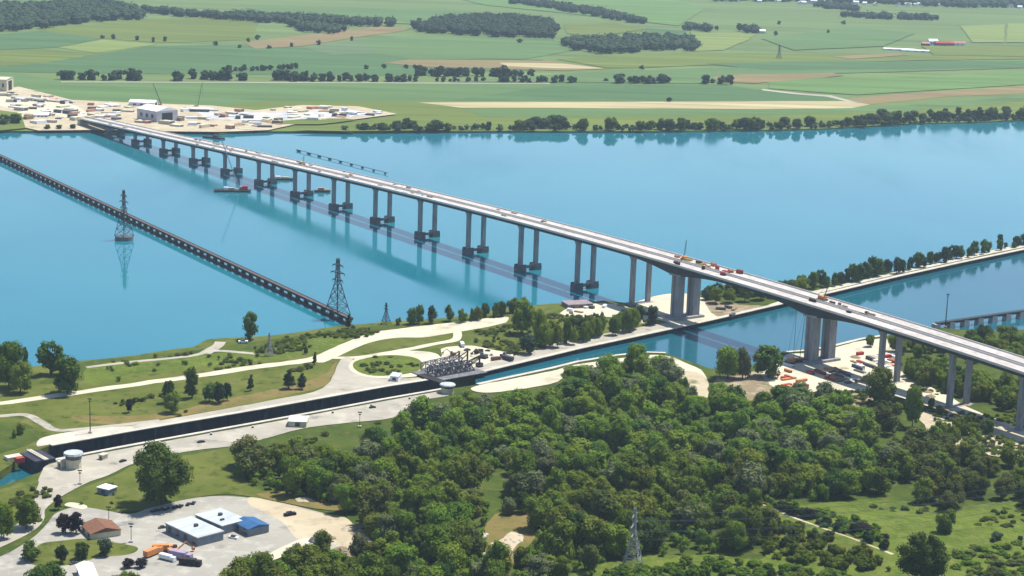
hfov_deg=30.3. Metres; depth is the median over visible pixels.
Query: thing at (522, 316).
broadleaf tree
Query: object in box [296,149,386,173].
floating walkway
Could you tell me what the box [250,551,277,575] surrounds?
broadleaf tree
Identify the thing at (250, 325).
broadleaf tree
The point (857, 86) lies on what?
crop field
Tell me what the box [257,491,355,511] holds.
dry grass
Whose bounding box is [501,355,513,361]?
box truck
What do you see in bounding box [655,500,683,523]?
broadleaf tree
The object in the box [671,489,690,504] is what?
broadleaf tree
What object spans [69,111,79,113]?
site container
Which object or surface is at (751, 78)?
fallow field
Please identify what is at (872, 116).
tree
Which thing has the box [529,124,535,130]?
tree
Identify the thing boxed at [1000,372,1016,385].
bushy tree
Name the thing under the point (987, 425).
bushy tree
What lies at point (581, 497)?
broadleaf tree
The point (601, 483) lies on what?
broadleaf tree
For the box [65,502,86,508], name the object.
gravel spread
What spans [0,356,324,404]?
gravel road
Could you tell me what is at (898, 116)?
tree
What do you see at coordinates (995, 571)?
bush
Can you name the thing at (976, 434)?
bushy tree
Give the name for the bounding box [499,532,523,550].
bare clearing
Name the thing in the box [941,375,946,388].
bushy tree
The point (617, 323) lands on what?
broadleaf tree
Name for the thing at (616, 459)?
broadleaf tree
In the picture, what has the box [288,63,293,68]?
tree
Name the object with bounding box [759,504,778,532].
broadleaf tree
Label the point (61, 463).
hut
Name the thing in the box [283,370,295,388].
conifer tree
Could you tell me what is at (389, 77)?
tree
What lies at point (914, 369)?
bushy tree
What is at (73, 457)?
gate cabin
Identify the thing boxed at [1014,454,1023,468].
broadleaf tree
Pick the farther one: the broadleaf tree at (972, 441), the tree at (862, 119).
the tree at (862, 119)
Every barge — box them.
[202,135,224,139]
[214,139,250,192]
[274,175,292,180]
[314,187,330,192]
[338,130,352,133]
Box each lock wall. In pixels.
[49,379,428,457]
[56,388,440,460]
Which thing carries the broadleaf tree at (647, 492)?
on the land at (348, 436)
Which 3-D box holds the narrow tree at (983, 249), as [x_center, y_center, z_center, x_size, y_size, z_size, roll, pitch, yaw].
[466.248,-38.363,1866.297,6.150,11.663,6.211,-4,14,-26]
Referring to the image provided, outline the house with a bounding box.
[81,518,121,539]
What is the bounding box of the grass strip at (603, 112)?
[463,96,1023,116]
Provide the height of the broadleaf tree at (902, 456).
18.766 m
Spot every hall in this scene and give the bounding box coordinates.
[0,77,13,90]
[10,95,45,100]
[35,113,48,116]
[46,98,71,102]
[129,99,157,105]
[137,104,177,121]
[191,107,209,111]
[236,516,269,536]
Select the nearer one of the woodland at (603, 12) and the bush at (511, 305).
the bush at (511, 305)
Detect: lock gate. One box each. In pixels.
[4,448,55,473]
[411,351,487,390]
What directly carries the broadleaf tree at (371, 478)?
on the land at (348, 436)
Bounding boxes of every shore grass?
[0,110,25,129]
[283,118,355,123]
[299,115,447,130]
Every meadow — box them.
[0,49,95,65]
[0,101,1023,130]
[39,17,258,42]
[560,52,1023,67]
[569,497,1023,575]
[686,32,756,50]
[922,45,1023,55]
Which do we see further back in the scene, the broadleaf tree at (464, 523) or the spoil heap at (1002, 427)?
the spoil heap at (1002, 427)
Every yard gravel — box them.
[247,497,368,547]
[270,538,309,559]
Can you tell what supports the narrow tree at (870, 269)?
on the scrub bank at (811, 289)
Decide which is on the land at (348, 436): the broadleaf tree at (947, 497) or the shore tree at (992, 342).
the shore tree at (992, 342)
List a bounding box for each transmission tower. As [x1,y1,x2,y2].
[114,190,133,240]
[264,333,273,356]
[324,258,350,317]
[380,302,390,324]
[622,507,642,566]
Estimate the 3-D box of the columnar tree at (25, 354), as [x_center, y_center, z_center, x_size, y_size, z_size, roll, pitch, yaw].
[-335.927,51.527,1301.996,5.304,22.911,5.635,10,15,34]
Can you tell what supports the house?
on the service yard at (144, 532)
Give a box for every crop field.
[0,0,52,2]
[0,31,101,49]
[0,45,542,75]
[0,72,847,105]
[248,8,469,23]
[301,40,383,54]
[360,35,572,58]
[449,84,838,100]
[455,67,999,82]
[467,0,702,25]
[645,28,684,46]
[706,61,1023,69]
[762,27,913,49]
[768,72,1023,94]
[961,24,1004,41]
[1006,23,1023,41]
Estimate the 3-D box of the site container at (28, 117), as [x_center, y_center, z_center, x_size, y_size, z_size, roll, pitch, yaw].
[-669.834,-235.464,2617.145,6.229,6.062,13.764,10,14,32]
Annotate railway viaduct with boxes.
[931,309,1023,328]
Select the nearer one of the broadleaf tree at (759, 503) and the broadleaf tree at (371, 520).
the broadleaf tree at (371, 520)
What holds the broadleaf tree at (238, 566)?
on the land at (348, 436)
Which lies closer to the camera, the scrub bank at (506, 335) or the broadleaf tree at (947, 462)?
the broadleaf tree at (947, 462)
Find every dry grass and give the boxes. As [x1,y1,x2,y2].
[71,362,336,423]
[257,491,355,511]
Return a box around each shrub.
[121,558,134,567]
[134,558,147,567]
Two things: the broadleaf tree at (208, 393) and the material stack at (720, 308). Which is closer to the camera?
the broadleaf tree at (208, 393)
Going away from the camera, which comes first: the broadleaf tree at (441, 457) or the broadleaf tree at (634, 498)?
the broadleaf tree at (634, 498)
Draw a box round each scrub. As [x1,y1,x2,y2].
[80,314,1015,575]
[341,113,1023,130]
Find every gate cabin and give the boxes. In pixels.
[63,449,83,469]
[439,382,455,393]
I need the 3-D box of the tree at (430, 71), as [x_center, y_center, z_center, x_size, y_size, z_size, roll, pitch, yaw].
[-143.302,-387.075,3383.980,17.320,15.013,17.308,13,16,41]
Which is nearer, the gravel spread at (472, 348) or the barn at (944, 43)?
the gravel spread at (472, 348)
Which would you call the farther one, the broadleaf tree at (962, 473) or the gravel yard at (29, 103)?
the gravel yard at (29, 103)
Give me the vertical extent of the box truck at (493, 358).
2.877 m
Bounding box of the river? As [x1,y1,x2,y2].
[0,121,1023,366]
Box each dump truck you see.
[143,546,163,557]
[152,543,172,550]
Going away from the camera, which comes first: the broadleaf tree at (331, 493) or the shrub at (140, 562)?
the shrub at (140, 562)
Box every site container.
[14,106,27,110]
[23,115,33,119]
[33,119,46,123]
[47,119,56,122]
[53,109,61,112]
[56,105,69,107]
[60,100,68,103]
[62,109,77,113]
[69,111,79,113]
[69,116,84,120]
[86,108,96,111]
[96,105,108,107]
[158,120,171,124]
[169,123,183,126]
[177,117,184,120]
[180,108,190,111]
[185,116,196,118]
[188,121,196,124]
[197,116,211,119]
[199,124,209,127]
[225,125,234,128]
[226,111,237,113]
[234,108,243,111]
[243,115,253,118]
[249,121,260,124]
[272,120,282,123]
[307,117,317,119]
[316,106,327,108]
[345,111,356,114]
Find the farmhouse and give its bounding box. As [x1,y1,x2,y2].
[927,39,937,44]
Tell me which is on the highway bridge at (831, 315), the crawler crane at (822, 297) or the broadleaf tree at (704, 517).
the crawler crane at (822, 297)
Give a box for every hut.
[56,458,65,468]
[98,452,108,459]
[288,415,308,426]
[390,372,401,380]
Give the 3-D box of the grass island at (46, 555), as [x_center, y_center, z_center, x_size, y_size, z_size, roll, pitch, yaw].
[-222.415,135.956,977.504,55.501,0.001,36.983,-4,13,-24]
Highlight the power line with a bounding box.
[632,483,1023,539]
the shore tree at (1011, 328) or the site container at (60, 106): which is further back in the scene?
the site container at (60, 106)
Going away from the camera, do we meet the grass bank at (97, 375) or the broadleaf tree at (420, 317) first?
the grass bank at (97, 375)
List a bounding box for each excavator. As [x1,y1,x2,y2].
[166,541,194,553]
[470,348,488,358]
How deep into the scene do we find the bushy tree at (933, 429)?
1228.64 m
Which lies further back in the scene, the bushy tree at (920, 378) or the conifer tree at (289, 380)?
the bushy tree at (920, 378)
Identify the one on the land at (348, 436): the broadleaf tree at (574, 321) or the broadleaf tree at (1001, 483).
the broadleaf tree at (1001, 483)
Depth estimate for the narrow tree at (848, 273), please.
1710.98 m
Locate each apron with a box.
[0,391,449,546]
[37,426,132,445]
[130,357,421,428]
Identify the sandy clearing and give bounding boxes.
[682,371,708,397]
[713,371,772,400]
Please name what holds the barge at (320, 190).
on the river
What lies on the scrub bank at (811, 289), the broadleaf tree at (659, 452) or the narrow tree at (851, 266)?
the narrow tree at (851, 266)
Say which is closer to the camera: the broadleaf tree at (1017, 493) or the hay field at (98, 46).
the broadleaf tree at (1017, 493)
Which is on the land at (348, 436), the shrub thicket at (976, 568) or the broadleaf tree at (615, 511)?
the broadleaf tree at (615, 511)
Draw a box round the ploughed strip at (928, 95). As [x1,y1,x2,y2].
[843,86,1023,103]
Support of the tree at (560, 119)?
on the meadow at (458, 116)
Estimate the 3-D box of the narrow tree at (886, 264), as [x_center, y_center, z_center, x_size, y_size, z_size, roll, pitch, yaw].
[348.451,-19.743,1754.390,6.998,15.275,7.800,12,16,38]
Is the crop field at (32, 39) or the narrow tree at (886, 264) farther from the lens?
the crop field at (32, 39)
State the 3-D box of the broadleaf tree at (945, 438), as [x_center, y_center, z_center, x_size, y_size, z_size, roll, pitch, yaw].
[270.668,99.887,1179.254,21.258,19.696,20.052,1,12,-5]
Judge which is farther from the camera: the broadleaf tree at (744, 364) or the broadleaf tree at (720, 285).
the broadleaf tree at (720, 285)
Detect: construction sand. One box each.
[560,293,717,324]
[704,300,760,316]
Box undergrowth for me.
[235,370,899,575]
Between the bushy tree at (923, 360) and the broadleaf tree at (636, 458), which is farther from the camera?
the bushy tree at (923, 360)
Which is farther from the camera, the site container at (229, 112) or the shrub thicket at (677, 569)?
the site container at (229, 112)
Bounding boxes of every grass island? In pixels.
[30,539,137,565]
[360,337,449,353]
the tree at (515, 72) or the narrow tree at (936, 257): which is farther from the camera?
the tree at (515, 72)
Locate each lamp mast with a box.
[88,398,91,433]
[128,523,133,542]
[944,294,949,327]
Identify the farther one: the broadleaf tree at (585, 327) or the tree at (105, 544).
the broadleaf tree at (585, 327)
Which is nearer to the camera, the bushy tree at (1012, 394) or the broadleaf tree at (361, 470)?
the broadleaf tree at (361, 470)
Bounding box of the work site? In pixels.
[761,339,1023,435]
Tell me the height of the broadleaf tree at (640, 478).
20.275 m
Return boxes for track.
[0,413,160,431]
[85,350,256,367]
[145,82,549,83]
[200,342,225,353]
[333,330,461,358]
[762,89,860,103]
[763,504,893,554]
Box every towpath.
[476,321,696,369]
[769,244,1023,304]
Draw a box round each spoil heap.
[925,394,935,397]
[996,426,1008,429]
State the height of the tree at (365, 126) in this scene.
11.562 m
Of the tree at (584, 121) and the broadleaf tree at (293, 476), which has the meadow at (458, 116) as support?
the tree at (584, 121)
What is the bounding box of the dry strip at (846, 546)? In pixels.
[771,531,886,562]
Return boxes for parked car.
[228,534,238,539]
[238,339,247,343]
[283,511,296,516]
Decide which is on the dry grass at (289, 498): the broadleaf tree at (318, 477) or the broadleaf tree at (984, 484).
the broadleaf tree at (318, 477)
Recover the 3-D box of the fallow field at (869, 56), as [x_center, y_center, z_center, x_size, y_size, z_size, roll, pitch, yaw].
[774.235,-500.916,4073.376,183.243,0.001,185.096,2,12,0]
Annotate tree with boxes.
[0,114,9,123]
[0,339,24,387]
[0,501,14,538]
[8,360,32,392]
[9,114,21,122]
[14,496,41,528]
[20,539,40,560]
[21,347,27,361]
[23,560,66,575]
[35,340,66,374]
[52,355,81,393]
[53,494,63,509]
[54,545,68,562]
[56,70,64,79]
[56,513,70,532]
[62,70,75,79]
[67,511,84,532]
[74,541,89,558]
[77,72,86,79]
[84,69,99,79]
[97,538,112,555]
[107,70,116,79]
[112,570,140,575]
[114,70,122,78]
[123,68,132,79]
[125,398,132,412]
[127,68,139,80]
[132,439,193,504]
[133,70,142,80]
[162,380,174,397]
[162,391,181,411]
[171,70,184,80]
[184,365,198,397]
[187,68,196,78]
[200,70,207,78]
[202,382,213,401]
[205,70,214,79]
[210,71,217,79]
[213,383,225,402]
[217,556,252,575]
[218,69,232,80]
[224,382,231,400]
[229,434,264,462]
[233,442,273,475]
[235,72,243,79]
[240,72,247,80]
[241,551,260,573]
[242,311,258,339]
[246,374,253,390]
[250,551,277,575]
[259,64,265,70]
[265,565,298,575]
[272,69,284,80]
[272,442,292,462]
[277,448,287,474]
[280,455,306,483]
[281,70,291,80]
[281,456,304,494]
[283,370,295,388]
[284,443,319,462]
[284,542,300,554]
[285,543,330,575]
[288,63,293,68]
[291,71,298,81]
[296,373,306,388]
[297,458,321,487]
[299,70,309,80]
[302,564,320,575]
[304,465,333,494]
[310,72,318,80]
[312,352,316,364]
[312,443,334,459]
[313,529,331,555]
[314,560,357,575]
[317,458,334,485]
[318,73,326,80]
[327,74,334,81]
[327,454,338,472]
[327,481,341,502]
[332,473,354,485]
[333,483,358,513]
[336,454,347,473]
[341,72,349,80]
[341,453,363,479]
[342,558,358,573]
[345,314,351,327]
[348,532,369,558]
[349,550,385,575]
[351,461,370,483]
[351,480,371,506]
[355,74,362,80]
[355,482,396,518]
[360,455,372,471]
[361,123,369,129]
[362,72,370,80]
[362,470,395,490]
[362,541,381,556]
[363,512,381,535]
[370,456,400,490]
[371,477,393,494]
[376,529,398,556]
[377,514,400,539]
[378,122,388,129]
[380,507,397,516]
[382,564,401,575]
[383,445,413,470]
[383,543,421,575]
[385,73,393,81]
[390,508,416,539]
[392,120,401,128]
[394,123,401,129]
[395,429,416,463]
[397,73,407,81]
[398,465,408,485]
[401,484,426,514]
[401,563,429,575]
[402,118,411,127]
[406,307,418,323]
[407,529,425,555]
[408,455,423,475]
[408,564,444,575]
[409,120,416,127]
[412,74,418,81]
[414,65,423,74]
[416,304,424,323]
[416,457,439,480]
[417,479,432,491]
[418,66,427,75]
[419,489,446,506]
[421,522,453,565]
[423,501,448,524]
[424,122,434,129]
[424,505,455,528]
[427,305,437,323]
[428,68,433,75]
[431,119,443,129]
[433,67,438,76]
[433,448,452,479]
[434,479,468,503]
[434,541,467,575]
[435,559,458,575]
[437,65,445,76]
[442,453,472,488]
[442,520,473,554]
[443,123,452,129]
[444,305,454,320]
[446,67,456,75]
[446,499,474,522]
[455,67,464,76]
[457,519,475,527]
[460,454,493,488]
[463,67,469,75]
[463,525,484,558]
[464,488,480,496]
[464,492,483,520]
[469,557,485,575]
[471,67,477,75]
[477,68,484,76]
[482,540,505,566]
[483,558,505,575]
[489,68,494,75]
[494,67,502,76]
[498,74,504,81]
[500,67,507,75]
[501,543,511,571]
[502,472,522,493]
[503,76,509,82]
[506,448,525,469]
[510,449,537,474]
[511,69,518,75]
[511,299,535,333]
[511,570,528,575]
[513,546,528,571]
[514,119,526,129]
[514,470,546,496]
[515,491,531,510]
[522,496,554,529]
[524,554,554,575]
[525,119,535,127]
[527,69,534,75]
[529,116,540,126]
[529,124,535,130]
[533,308,546,344]
[536,453,561,476]
[537,321,554,344]
[538,118,550,126]
[541,519,576,559]
[542,554,557,575]
[545,466,566,489]
[545,482,575,504]
[546,115,555,124]
[546,503,583,532]
[547,491,568,507]
[548,320,555,345]
[551,74,558,82]
[552,324,563,346]
[553,114,567,124]
[553,555,570,575]
[554,123,561,129]
[558,74,564,81]
[559,454,574,475]
[561,121,569,128]
[562,444,586,465]
[563,316,580,330]
[563,318,572,343]
[565,469,593,490]
[567,76,574,82]
[567,511,584,547]
[568,452,601,479]
[569,326,577,342]
[569,485,594,514]
[572,503,583,514]
[573,314,582,330]
[575,121,585,129]
[578,118,588,129]
[578,514,607,549]
[579,321,590,341]
[580,317,587,328]
[580,544,601,570]
[586,321,593,337]
[588,313,599,320]
[588,315,595,339]
[589,489,620,523]
[590,476,617,494]
[593,317,603,336]
[599,311,606,335]
[599,459,616,487]
[599,522,634,557]
[604,117,618,129]
[608,317,615,334]
[610,456,630,488]
[610,502,623,524]
[611,316,621,334]
[611,461,631,490]
[613,73,625,82]
[613,448,648,468]
[614,508,643,543]
[616,495,626,509]
[618,311,626,329]
[618,488,635,494]
[618,490,656,518]
[623,307,635,331]
[626,464,655,492]
[630,75,639,83]
[631,307,638,329]
[635,121,645,130]
[636,305,645,319]
[637,517,666,549]
[638,489,652,501]
[642,509,653,518]
[644,75,652,83]
[646,120,655,127]
[647,441,678,467]
[650,466,671,487]
[650,485,671,507]
[653,461,678,478]
[654,118,666,127]
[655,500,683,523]
[655,512,669,537]
[656,73,664,82]
[660,74,667,82]
[663,118,674,127]
[663,476,683,497]
[670,449,692,475]
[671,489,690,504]
[673,496,708,528]
[676,117,687,129]
[676,464,701,479]
[677,475,706,497]
[679,493,710,524]
[685,120,690,128]
[694,507,714,532]
[696,122,703,129]
[700,289,709,299]
[700,459,725,489]
[701,74,709,83]
[704,118,718,129]
[708,286,721,302]
[712,483,732,505]
[712,489,739,516]
[713,282,723,292]
[714,345,739,377]
[714,462,738,483]
[714,489,736,521]
[716,522,732,548]
[717,75,725,83]
[719,504,741,528]
[722,288,735,302]
[724,284,737,290]
[725,75,733,83]
[725,520,748,552]
[727,480,735,491]
[731,118,740,127]
[732,460,766,496]
[733,446,765,470]
[733,505,764,545]
[737,346,751,377]
[738,117,749,128]
[738,452,757,472]
[738,488,761,512]
[739,288,753,301]
[747,119,755,129]
[748,487,763,506]
[749,116,762,126]
[752,345,784,378]
[755,293,765,299]
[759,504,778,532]
[761,475,776,496]
[775,121,783,128]
[775,461,803,493]
[779,116,789,125]
[788,280,798,286]
[792,118,800,127]
[796,274,810,288]
[796,277,806,288]
[800,463,825,490]
[803,116,815,125]
[808,272,818,288]
[816,269,826,284]
[820,467,843,494]
[822,276,830,287]
[831,272,837,285]
[835,458,851,470]
[837,271,845,284]
[839,120,845,126]
[839,468,861,497]
[843,117,852,125]
[844,268,851,281]
[849,263,855,280]
[851,265,860,281]
[851,459,877,489]
[852,115,859,123]
[856,114,868,124]
[858,263,865,278]
[862,261,868,278]
[865,334,874,345]
[865,366,896,402]
[866,264,873,277]
[868,113,876,120]
[868,256,875,275]
[869,466,891,492]
[870,257,884,275]
[875,404,900,433]
[876,109,885,116]
[881,111,894,120]
[882,113,892,123]
[883,259,890,273]
[886,394,893,402]
[887,335,904,351]
[890,403,897,414]
[891,447,918,474]
[893,112,902,121]
[893,257,901,273]
[895,402,902,413]
[895,531,950,575]
[900,259,906,272]
[901,434,923,450]
[901,461,914,481]
[902,341,906,353]
[902,438,925,454]
[903,111,912,119]
[903,357,916,375]
[903,425,932,448]
[903,442,920,465]
[904,385,924,426]
[906,340,916,350]
[906,360,922,379]
[907,257,914,267]
[909,361,924,379]
[910,110,918,116]
[912,252,924,267]
[912,344,923,357]
[913,370,925,384]
[913,476,933,502]
[915,465,944,485]
[916,453,933,469]
[918,354,931,361]
[919,364,937,385]
[919,456,945,479]
[920,344,927,355]
[921,358,932,365]
[922,256,927,266]
[922,443,950,457]
[926,108,933,116]
[926,346,933,352]
[927,251,933,262]
[928,398,934,406]
[928,425,942,437]
[928,482,937,500]
[930,112,938,120]
[930,432,962,455]
[931,481,958,499]
[932,358,940,364]
[932,431,944,440]
[932,450,956,479]
[933,253,938,262]
[933,362,945,368]
[934,369,946,384]
[935,419,947,433]
[936,356,949,364]
[937,111,942,119]
[937,490,958,511]
[939,246,949,261]
[940,442,960,465]
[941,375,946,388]
[942,479,965,502]
[943,111,952,119]
[943,362,956,374]
[945,373,961,391]
[947,466,963,478]
[948,474,963,492]
[949,244,956,258]
[949,424,960,437]
[952,417,964,429]
[953,245,960,257]
[954,467,978,494]
[955,107,961,115]
[956,365,961,374]
[956,383,963,396]
[956,440,970,463]
[958,368,973,382]
[958,436,987,453]
[959,245,965,256]
[960,112,967,118]
[960,424,968,435]
[963,470,980,495]
[964,329,977,337]
[964,414,976,424]
[964,443,984,460]
[965,109,972,116]
[965,448,982,465]
[966,247,971,256]
[966,332,975,338]
[966,460,987,476]
[967,422,979,434]
[969,428,982,442]
[970,240,979,254]
[970,335,983,343]
[971,375,980,392]
[971,382,981,400]
[972,370,993,381]
[974,378,996,400]
[974,476,990,497]
[975,109,983,118]
[975,455,993,474]
[976,324,993,339]
[979,238,989,250]
[979,418,994,434]
[980,243,985,252]
[982,109,993,119]
[985,337,999,347]
[987,457,1000,475]
[992,110,997,118]
[992,378,1004,387]
[992,390,1001,402]
[993,476,1013,498]
[995,393,1008,409]
[996,234,1002,245]
[997,240,1003,249]
[997,325,1007,338]
[997,439,1017,465]
[997,471,1014,487]
[998,339,1005,349]
[999,332,1010,341]
[999,384,1014,394]
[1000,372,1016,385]
[1000,380,1016,389]
[1001,106,1010,110]
[1002,109,1011,116]
[1004,345,1014,350]
[1005,392,1017,408]
[1006,325,1017,331]
[1006,330,1018,344]
[1006,385,1018,394]
[1008,391,1017,408]
[1011,334,1023,343]
[1011,341,1023,351]
[1011,467,1023,486]
[1012,480,1023,498]
[1013,236,1018,245]
[1013,348,1022,355]
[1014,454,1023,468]
[1015,450,1023,462]
[1016,109,1023,116]
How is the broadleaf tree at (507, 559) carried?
on the land at (348, 436)
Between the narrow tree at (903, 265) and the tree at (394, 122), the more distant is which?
the tree at (394, 122)
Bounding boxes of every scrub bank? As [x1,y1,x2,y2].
[0,423,38,452]
[356,314,509,329]
[474,307,656,352]
[720,285,807,304]
[805,244,1020,291]
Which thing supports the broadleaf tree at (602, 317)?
on the isthmus land at (57, 412)
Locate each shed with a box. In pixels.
[75,561,97,575]
[96,483,117,495]
[561,299,593,307]
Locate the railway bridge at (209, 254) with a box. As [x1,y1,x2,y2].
[0,154,352,324]
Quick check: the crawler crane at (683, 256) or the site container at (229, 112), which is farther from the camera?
the site container at (229, 112)
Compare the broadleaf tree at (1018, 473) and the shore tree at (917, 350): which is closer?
the broadleaf tree at (1018, 473)
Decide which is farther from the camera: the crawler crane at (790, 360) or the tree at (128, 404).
the crawler crane at (790, 360)
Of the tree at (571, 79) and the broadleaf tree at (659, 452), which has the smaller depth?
the broadleaf tree at (659, 452)
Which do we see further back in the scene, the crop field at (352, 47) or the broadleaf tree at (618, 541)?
the crop field at (352, 47)
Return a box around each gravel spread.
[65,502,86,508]
[316,317,508,361]
[441,345,512,367]
[471,355,705,392]
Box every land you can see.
[0,0,1023,134]
[0,247,1023,479]
[0,328,1023,575]
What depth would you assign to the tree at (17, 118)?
2568.24 m
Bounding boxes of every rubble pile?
[295,497,314,501]
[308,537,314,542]
[333,546,349,551]
[340,526,355,531]
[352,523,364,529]
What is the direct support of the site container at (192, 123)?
on the gravel yard at (65, 122)
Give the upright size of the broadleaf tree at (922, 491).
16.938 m
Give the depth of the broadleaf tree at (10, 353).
1267.54 m
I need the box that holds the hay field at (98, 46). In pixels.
[59,40,154,52]
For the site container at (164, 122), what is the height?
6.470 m
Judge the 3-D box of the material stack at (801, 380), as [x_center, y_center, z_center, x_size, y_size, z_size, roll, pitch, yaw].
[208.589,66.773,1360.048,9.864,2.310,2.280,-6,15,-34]
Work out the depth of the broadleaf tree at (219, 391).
1253.75 m
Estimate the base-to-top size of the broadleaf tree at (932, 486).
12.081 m
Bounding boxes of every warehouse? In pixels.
[165,516,224,546]
[194,508,241,533]
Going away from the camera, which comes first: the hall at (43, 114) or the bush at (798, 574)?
the bush at (798, 574)
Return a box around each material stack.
[716,307,725,309]
[781,376,796,380]
[783,362,794,366]
[796,378,807,382]
[806,370,814,374]
[814,368,825,374]
[824,367,839,372]
[834,373,846,377]
[835,377,850,381]
[844,372,853,376]
[851,363,864,370]
[855,377,867,382]
[856,351,863,355]
[863,362,875,367]
[865,355,874,360]
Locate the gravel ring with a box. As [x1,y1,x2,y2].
[349,351,440,377]
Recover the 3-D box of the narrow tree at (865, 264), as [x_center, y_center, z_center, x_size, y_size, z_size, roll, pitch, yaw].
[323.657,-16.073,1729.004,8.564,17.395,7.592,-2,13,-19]
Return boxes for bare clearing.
[484,510,534,563]
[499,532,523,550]
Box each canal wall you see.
[475,248,1023,376]
[476,351,665,384]
[781,335,888,352]
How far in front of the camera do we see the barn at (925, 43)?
4416.56 m
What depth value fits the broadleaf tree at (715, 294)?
1603.08 m
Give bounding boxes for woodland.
[0,0,146,30]
[140,3,396,26]
[278,342,903,575]
[286,16,348,33]
[410,11,561,37]
[508,0,647,23]
[560,30,701,52]
[682,21,713,31]
[714,0,1023,7]
[736,23,760,32]
[813,0,861,10]
[840,10,938,20]
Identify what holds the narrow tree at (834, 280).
on the scrub bank at (811, 289)
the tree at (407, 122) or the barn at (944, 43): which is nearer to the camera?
the tree at (407, 122)
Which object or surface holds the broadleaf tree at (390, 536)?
on the land at (348, 436)
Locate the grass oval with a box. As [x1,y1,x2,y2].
[353,355,422,375]
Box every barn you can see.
[921,42,929,45]
[934,41,953,45]
[954,41,965,45]
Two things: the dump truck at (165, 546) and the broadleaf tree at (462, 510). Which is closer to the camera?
the dump truck at (165, 546)
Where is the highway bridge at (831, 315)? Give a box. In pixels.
[77,117,1023,431]
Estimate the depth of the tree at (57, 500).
1037.52 m
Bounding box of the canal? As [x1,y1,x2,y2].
[475,252,1023,382]
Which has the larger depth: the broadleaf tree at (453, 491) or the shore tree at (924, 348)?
the shore tree at (924, 348)
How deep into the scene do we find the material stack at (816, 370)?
1384.51 m
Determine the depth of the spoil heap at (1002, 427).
1256.81 m
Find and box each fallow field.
[244,26,405,48]
[386,60,607,69]
[563,23,644,35]
[712,73,842,82]
[833,53,904,58]
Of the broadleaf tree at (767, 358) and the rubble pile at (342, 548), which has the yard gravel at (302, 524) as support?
the rubble pile at (342, 548)
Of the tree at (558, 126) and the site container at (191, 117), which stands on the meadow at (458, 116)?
the tree at (558, 126)
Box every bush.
[12,429,15,437]
[16,422,24,433]
[395,317,400,324]
[458,308,467,321]
[469,308,477,320]
[476,306,483,319]
[481,303,489,316]
[492,302,499,316]
[498,301,506,316]
[506,297,517,312]
[518,334,535,353]
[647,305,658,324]
[767,568,776,575]
[779,503,787,510]
[779,538,786,547]
[783,571,793,575]
[785,505,798,514]
[787,546,794,555]
[788,523,801,528]
[791,572,808,575]
[797,508,805,515]
[802,507,816,517]
[824,517,831,524]
[833,521,843,529]
[850,523,859,532]
[852,524,863,532]
[862,531,869,540]
[880,538,889,548]
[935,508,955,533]
[986,566,1001,575]
[991,531,1002,539]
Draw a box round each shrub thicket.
[602,554,852,575]
[755,517,882,571]
[770,500,889,544]
[950,539,1023,575]
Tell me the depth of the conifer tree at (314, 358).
1361.70 m
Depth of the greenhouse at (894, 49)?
4251.50 m
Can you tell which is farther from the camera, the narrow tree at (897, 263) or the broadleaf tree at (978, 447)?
the narrow tree at (897, 263)
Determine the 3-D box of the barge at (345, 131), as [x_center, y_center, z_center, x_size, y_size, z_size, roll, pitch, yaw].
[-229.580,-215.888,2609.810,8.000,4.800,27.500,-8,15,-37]
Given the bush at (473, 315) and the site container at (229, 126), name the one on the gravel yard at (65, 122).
the site container at (229, 126)
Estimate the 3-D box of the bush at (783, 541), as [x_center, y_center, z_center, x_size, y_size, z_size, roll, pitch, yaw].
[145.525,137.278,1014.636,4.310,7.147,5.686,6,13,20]
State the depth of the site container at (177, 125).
2592.52 m
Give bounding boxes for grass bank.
[0,480,38,521]
[61,447,356,511]
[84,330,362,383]
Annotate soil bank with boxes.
[852,393,878,415]
[919,409,1023,456]
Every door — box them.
[8,80,11,90]
[162,112,172,119]
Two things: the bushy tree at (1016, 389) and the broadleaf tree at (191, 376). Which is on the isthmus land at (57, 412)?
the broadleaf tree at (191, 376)
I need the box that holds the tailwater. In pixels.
[0,466,34,485]
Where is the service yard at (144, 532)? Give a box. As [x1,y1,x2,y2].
[0,496,370,575]
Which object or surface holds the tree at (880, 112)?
on the meadow at (458, 116)
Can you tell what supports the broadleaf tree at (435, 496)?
on the land at (348, 436)
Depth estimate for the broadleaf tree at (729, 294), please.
1605.49 m
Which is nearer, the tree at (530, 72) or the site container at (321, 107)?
the site container at (321, 107)
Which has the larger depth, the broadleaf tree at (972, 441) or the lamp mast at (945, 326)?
the lamp mast at (945, 326)
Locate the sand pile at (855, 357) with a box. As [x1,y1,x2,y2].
[850,355,860,358]
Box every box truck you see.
[159,552,175,561]
[168,548,192,557]
[179,556,201,566]
[490,356,500,360]
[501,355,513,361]
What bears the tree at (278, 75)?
on the land at (793, 16)
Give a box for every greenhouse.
[883,47,907,50]
[901,49,928,52]
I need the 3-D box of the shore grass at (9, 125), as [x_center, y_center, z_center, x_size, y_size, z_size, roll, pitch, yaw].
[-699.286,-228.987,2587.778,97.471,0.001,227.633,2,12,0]
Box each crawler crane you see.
[680,240,686,260]
[786,309,796,363]
[794,302,806,362]
[816,282,829,300]
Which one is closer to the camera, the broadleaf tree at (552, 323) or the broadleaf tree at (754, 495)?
the broadleaf tree at (754, 495)
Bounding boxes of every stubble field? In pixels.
[419,101,869,108]
[501,63,595,67]
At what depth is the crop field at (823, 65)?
3864.76 m
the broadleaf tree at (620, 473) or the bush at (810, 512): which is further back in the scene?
the broadleaf tree at (620, 473)
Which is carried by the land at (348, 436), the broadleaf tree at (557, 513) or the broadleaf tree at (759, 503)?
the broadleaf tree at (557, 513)
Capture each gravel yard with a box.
[0,86,394,131]
[0,96,87,116]
[197,109,379,120]

